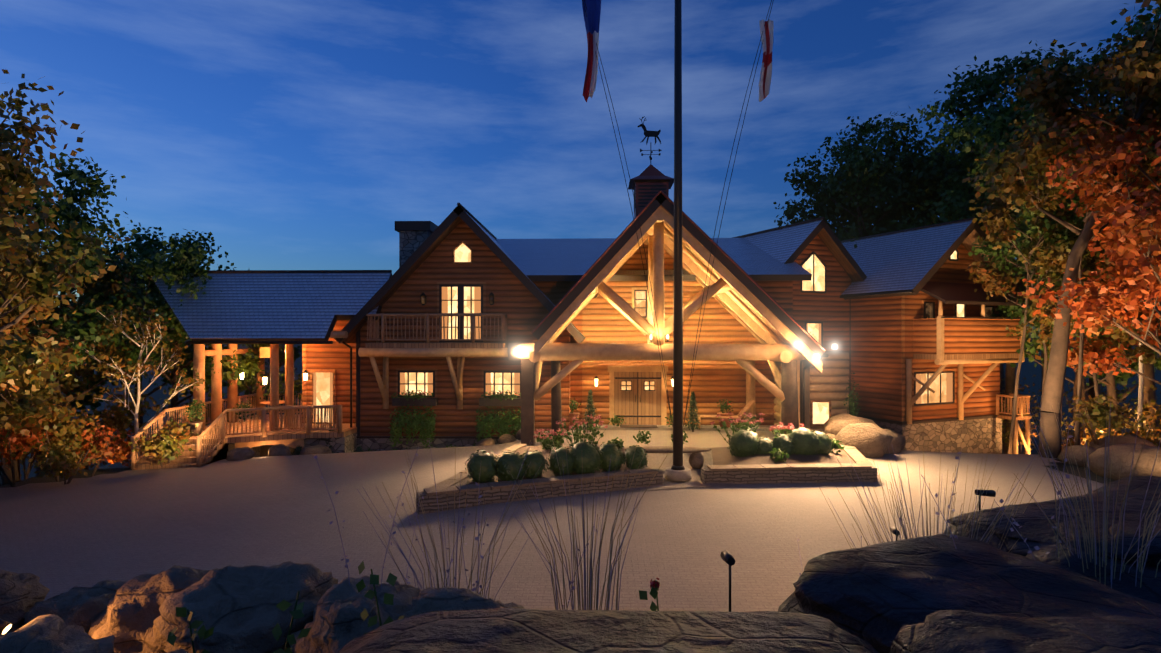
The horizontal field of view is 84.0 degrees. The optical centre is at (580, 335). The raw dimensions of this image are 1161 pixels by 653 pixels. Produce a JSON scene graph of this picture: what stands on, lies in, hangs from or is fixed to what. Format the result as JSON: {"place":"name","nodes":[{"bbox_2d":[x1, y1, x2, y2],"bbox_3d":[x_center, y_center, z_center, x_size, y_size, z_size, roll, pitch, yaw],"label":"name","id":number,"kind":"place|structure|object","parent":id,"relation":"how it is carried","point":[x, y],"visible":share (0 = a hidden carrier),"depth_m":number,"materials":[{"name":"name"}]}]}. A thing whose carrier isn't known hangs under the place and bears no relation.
{"place":"outdoors","nodes":[
{"label":"outdoors","id":0,"kind":"place"},
{"bbox_2d":[183,373,860,454],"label":"shrubs","id":1,"kind":"object","parent":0,"point":[486,424],"visible":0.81,"depth_m":25.49,"materials":[{"name":"plant"}]},
{"bbox_2d":[0,430,1105,611],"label":"paving","id":2,"kind":"structure","parent":0,"point":[58,538],"depth_m":13.70,"materials":[{"name":"beige concrete"}]},
{"bbox_2d":[0,338,1160,487],"bbox_3d":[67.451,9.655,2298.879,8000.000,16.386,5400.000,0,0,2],"label":"ground","id":3,"kind":"structure","parent":0,"point":[1028,369],"depth_m":175.82,"materials":[{"name":"brown soil"}]},
{"bbox_2d":[0,258,84,438],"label":"tree","id":4,"kind":"object","parent":3,"relation":"on","point":[22,405],"visible":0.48,"depth_m":18.13,"materials":[{"name":"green plant"}]},
{"bbox_2d":[0,200,94,438],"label":"tree","id":5,"kind":"object","parent":3,"relation":"on","point":[37,308],"visible":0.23,"depth_m":19.64,"materials":[{"name":"green plant"}]},
{"bbox_2d":[2,228,108,457],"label":"tree","id":6,"kind":"object","parent":3,"relation":"on","point":[82,372],"visible":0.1,"depth_m":27.73,"materials":[{"name":"green plant"}]},
{"bbox_2d":[0,69,130,395],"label":"tree","id":7,"kind":"object","parent":3,"relation":"on","point":[26,359],"visible":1,"depth_m":15.51,"materials":[{"name":"green plant"}]},
{"bbox_2d":[0,232,149,476],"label":"tree","id":8,"kind":"object","parent":3,"relation":"on","point":[84,402],"visible":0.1,"depth_m":30.35,"materials":[{"name":"green plant"}]},
{"bbox_2d":[0,152,152,484],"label":"tree","id":9,"kind":"object","parent":3,"relation":"on","point":[68,213],"visible":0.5,"depth_m":22.80,"materials":[{"name":"green plant"}]},
{"bbox_2d":[1,246,168,472],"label":"tree","id":10,"kind":"object","parent":3,"relation":"on","point":[121,419],"visible":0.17,"depth_m":25.34,"materials":[{"name":"green plant"}]},
{"bbox_2d":[0,411,177,486],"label":"bushes","id":11,"kind":"object","parent":3,"relation":"on","point":[116,451],"visible":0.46,"depth_m":21.44,"materials":[{"name":"orange plant"}]},
{"bbox_2d":[0,394,226,485],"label":"understory","id":12,"kind":"object","parent":3,"relation":"on","point":[59,456],"visible":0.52,"depth_m":21.20,"materials":[{"name":"green plant"}]},
{"bbox_2d":[63,225,210,452],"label":"tree","id":13,"kind":"object","parent":3,"relation":"on","point":[138,242],"visible":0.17,"depth_m":31.19,"materials":[{"name":"green plant"}]},
{"bbox_2d":[73,299,214,462],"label":"birch tree","id":14,"kind":"object","parent":3,"relation":"on","point":[148,330],"visible":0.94,"depth_m":23.54,"materials":[{"name":"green plant"}]},
{"bbox_2d":[72,229,254,424],"bbox_3d":[-17.550,0.482,27.929,6.702,10.530,7.504,0,0,-21],"label":"tree","id":15,"kind":"object","parent":3,"relation":"on","point":[189,255],"visible":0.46,"depth_m":26.73,"materials":[{"name":"green plant"}]},
{"bbox_2d":[206,344,301,415],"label":"tree","id":16,"kind":"object","parent":3,"relation":"on","point":[251,382],"visible":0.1,"depth_m":29.42,"materials":[{"name":"green plant"}]},
{"bbox_2d":[131,270,391,469],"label":"porch wing","id":17,"kind":"structure","parent":3,"relation":"on","point":[313,312],"depth_m":25.84,"materials":[{"name":"brown wood"}]},
{"bbox_2d":[243,345,301,413],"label":"conifer tree","id":18,"kind":"object","parent":3,"relation":"on","point":[267,366],"visible":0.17,"depth_m":34.21,"materials":[{"name":"green plant"}]},
{"bbox_2d":[0,490,995,634],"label":"path lights","id":19,"kind":"object","parent":3,"relation":"on","point":[727,557],"visible":0.73,"depth_m":3.39,"materials":[{"name":"brown metal"}]},
{"bbox_2d":[334,203,811,451],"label":"house","id":20,"kind":"structure","parent":3,"relation":"on","point":[463,297],"depth_m":26.08,"materials":[{"name":"brown wood"}]},
{"bbox_2d":[0,476,1160,652],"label":"rocks","id":21,"kind":"object","parent":3,"relation":"on","point":[939,593],"visible":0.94,"depth_m":2.86,"materials":[{"name":"stone"}]},
{"bbox_2d":[416,444,876,514],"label":"planter island","id":22,"kind":"structure","parent":3,"relation":"on","point":[717,466],"depth_m":16.64,"materials":[{"name":"stone"}]},
{"bbox_2d":[465,427,833,482],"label":"island shrubs","id":23,"kind":"object","parent":22,"relation":"on","point":[589,457],"visible":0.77,"depth_m":16.26,"materials":[{"name":"green plant"}]},
{"bbox_2d":[582,0,773,480],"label":"flag pole","id":24,"kind":"object","parent":22,"relation":"on","point":[677,470],"visible":0.96,"depth_m":16.91,"materials":[{"name":"metal"}]},
{"bbox_2d":[582,0,600,101],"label":"hanging flag","id":25,"kind":"object","parent":24,"relation":"hanging from","point":[592,18],"visible":1,"depth_m":17.07,"materials":[{"name":"blue fabric"}]},
{"bbox_2d":[759,19,772,101],"bbox_3d":[4.870,-7.224,16.919,0.369,2.146,0.407,0,0,14],"label":"hanging flag","id":26,"kind":"object","parent":24,"relation":"hanging from","point":[766,69],"visible":1,"depth_m":16.93,"materials":[{"name":"fabric"}]},
{"bbox_2d":[520,412,843,461],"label":"flowering shrubs","id":27,"kind":"object","parent":22,"relation":"on","point":[547,442],"visible":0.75,"depth_m":18.86,"materials":[{"name":"green plant"}]},
{"bbox_2d":[167,395,1160,652],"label":"plants","id":28,"kind":"object","parent":3,"relation":"on","point":[297,613],"visible":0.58,"depth_m":3.44,"materials":[{"name":"brown plant"}]},
{"bbox_2d":[508,190,848,445],"bbox_3d":[3.865,-0.394,27.114,12.250,8.707,12.505,0,0,2],"label":"porte cochere","id":29,"kind":"object","parent":3,"relation":"on","point":[808,390],"visible":0.96,"depth_m":21.53,"materials":[{"name":"brown wood"}]},
{"bbox_2d":[628,116,673,217],"bbox_3d":[2.727,-6.351,24.999,1.700,4.309,1.700,0,0,2],"label":"cupola","id":30,"kind":"object","parent":29,"relation":"on","point":[649,182],"visible":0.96,"depth_m":24.39,"materials":[{"name":"red metal"}]},
{"bbox_2d":[226,412,1160,479],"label":"boulders","id":31,"kind":"object","parent":3,"relation":"on","point":[866,438],"visible":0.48,"depth_m":20.16,"materials":[{"name":"beige stone"}]},
{"bbox_2d":[733,217,866,412],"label":"gable wing","id":32,"kind":"structure","parent":3,"relation":"on","point":[817,250],"depth_m":29.32,"materials":[{"name":"brown wood"}]},
{"bbox_2d":[773,107,943,236],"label":"tree","id":33,"kind":"object","parent":3,"relation":"on","point":[866,129],"visible":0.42,"depth_m":39.00,"materials":[{"name":"green plant"}]},
{"bbox_2d":[774,138,974,247],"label":"tree","id":34,"kind":"object","parent":3,"relation":"on","point":[859,163],"visible":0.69,"depth_m":36.69,"materials":[{"name":"green plant"}]},
{"bbox_2d":[835,142,974,237],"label":"tree","id":35,"kind":"object","parent":3,"relation":"on","point":[912,169],"depth_m":39.69,"materials":[{"name":"green plant"}]},
{"bbox_2d":[874,137,986,230],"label":"tree","id":36,"kind":"object","parent":3,"relation":"on","point":[931,196],"depth_m":39.06,"materials":[{"name":"green plant"}]},
{"bbox_2d":[840,217,1031,453],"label":"tower wing","id":37,"kind":"structure","parent":3,"relation":"on","point":[933,346],"depth_m":28.27,"materials":[{"name":"brown wood"}]},
{"bbox_2d":[881,40,1097,450],"bbox_3d":[23.578,-4.758,36.528,9.556,22.597,11.377,0,0,-37],"label":"tree","id":38,"kind":"object","parent":3,"relation":"on","point":[989,84],"visible":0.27,"depth_m":36.07,"materials":[{"name":"green plant"}]},
{"bbox_2d":[888,50,1102,453],"bbox_3d":[21.379,-3.493,32.151,10.323,20.058,9.714,0,0,-27],"label":"tree","id":39,"kind":"object","parent":3,"relation":"on","point":[966,146],"visible":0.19,"depth_m":32.17,"materials":[{"name":"green plant"}]},
{"bbox_2d":[926,94,1123,395],"bbox_3d":[26.352,-3.242,36.439,11.888,19.559,11.106,0,0,2],"label":"tree","id":40,"kind":"object","parent":3,"relation":"on","point":[978,218],"visible":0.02,"depth_m":36.47,"materials":[{"name":"green plant"}]},
{"bbox_2d":[967,111,1086,402],"bbox_3d":[18.665,-1.031,25.485,5.792,14.883,4.228,0,0,2],"label":"slender tree","id":41,"kind":"object","parent":3,"relation":"on","point":[998,255],"visible":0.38,"depth_m":25.81,"materials":[{"name":"green plant"}]},
{"bbox_2d":[965,174,1099,453],"bbox_3d":[17.173,-0.151,24.740,4.272,12.625,3.870,0,0,38],"label":"slender tree","id":42,"kind":"object","parent":3,"relation":"on","point":[996,217],"visible":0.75,"depth_m":24.92,"materials":[{"name":"green plant"}]},
{"bbox_2d":[1000,169,1085,420],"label":"slender tree","id":43,"kind":"object","parent":3,"relation":"on","point":[1080,225],"visible":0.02,"depth_m":27.95,"materials":[{"name":"green plant"}]},
{"bbox_2d":[981,229,1138,444],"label":"tree","id":44,"kind":"object","parent":3,"relation":"on","point":[1006,312],"visible":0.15,"depth_m":27.88,"materials":[{"name":"green plant"}]},
{"bbox_2d":[962,0,1160,462],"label":"tree","id":45,"kind":"object","parent":3,"relation":"on","point":[1124,80],"visible":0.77,"depth_m":20.31,"materials":[{"name":"green plant"}]},
{"bbox_2d":[984,178,1138,445],"bbox_3d":[23.619,-0.935,29.408,8.110,14.942,8.374,0,0,-24],"label":"tree","id":46,"kind":"object","parent":3,"relation":"on","point":[1085,395],"depth_m":29.82,"materials":[{"name":"green plant"}]},
{"bbox_2d":[1003,94,1121,434],"bbox_3d":[23.645,-2.515,30.150,10.280,18.107,9.758,0,0,-22],"label":"tree","id":47,"kind":"object","parent":3,"relation":"on","point":[1091,392],"visible":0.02,"depth_m":30.41,"materials":[{"name":"green plant"}]},
{"bbox_2d":[1000,370,1160,453],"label":"understory","id":48,"kind":"object","parent":3,"relation":"on","point":[1098,414],"visible":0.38,"depth_m":22.62,"materials":[{"name":"green plant"}]},
{"bbox_2d":[1002,229,1160,439],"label":"tree","id":49,"kind":"object","parent":3,"relation":"on","point":[1090,265],"visible":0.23,"depth_m":23.25,"materials":[{"name":"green plant"}]},
{"bbox_2d":[1003,43,1160,444],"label":"slender tree","id":50,"kind":"object","parent":3,"relation":"on","point":[1048,192],"visible":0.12,"depth_m":22.12,"materials":[{"name":"green plant"}]},
{"bbox_2d":[1004,138,1160,435],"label":"tree","id":51,"kind":"object","parent":3,"relation":"on","point":[1109,382],"visible":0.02,"depth_m":26.22,"materials":[{"name":"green plant"}]},
{"bbox_2d":[1013,112,1160,354],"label":"tree","id":52,"kind":"object","parent":3,"relation":"on","point":[1117,154],"visible":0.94,"depth_m":18.44,"materials":[{"name":"orange plant"}]},
{"bbox_2d":[1019,89,1160,446],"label":"tree","id":53,"kind":"object","parent":3,"relation":"on","point":[1149,393],"visible":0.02,"depth_m":24.27,"materials":[{"name":"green plant"}]},
{"bbox_2d":[1058,207,1160,384],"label":"tree","id":54,"kind":"object","parent":3,"relation":"on","point":[1094,355],"visible":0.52,"depth_m":21.96,"materials":[{"name":"orange plant"}]},
{"bbox_2d":[1073,0,1160,265],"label":"tree","id":55,"kind":"object","parent":3,"relation":"on","point":[1137,25],"visible":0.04,"depth_m":26.88,"materials":[{"name":"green plant"}]},
{"bbox_2d":[1084,111,1159,436],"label":"slender tree","id":56,"kind":"object","parent":3,"relation":"on","point":[1140,399],"depth_m":22.84,"materials":[{"name":"brown plant"}]},
{"bbox_2d":[0,0,1160,337],"label":"sky","id":57,"kind":"structure","parent":0,"point":[296,134],"materials":[{"name":"blue"}]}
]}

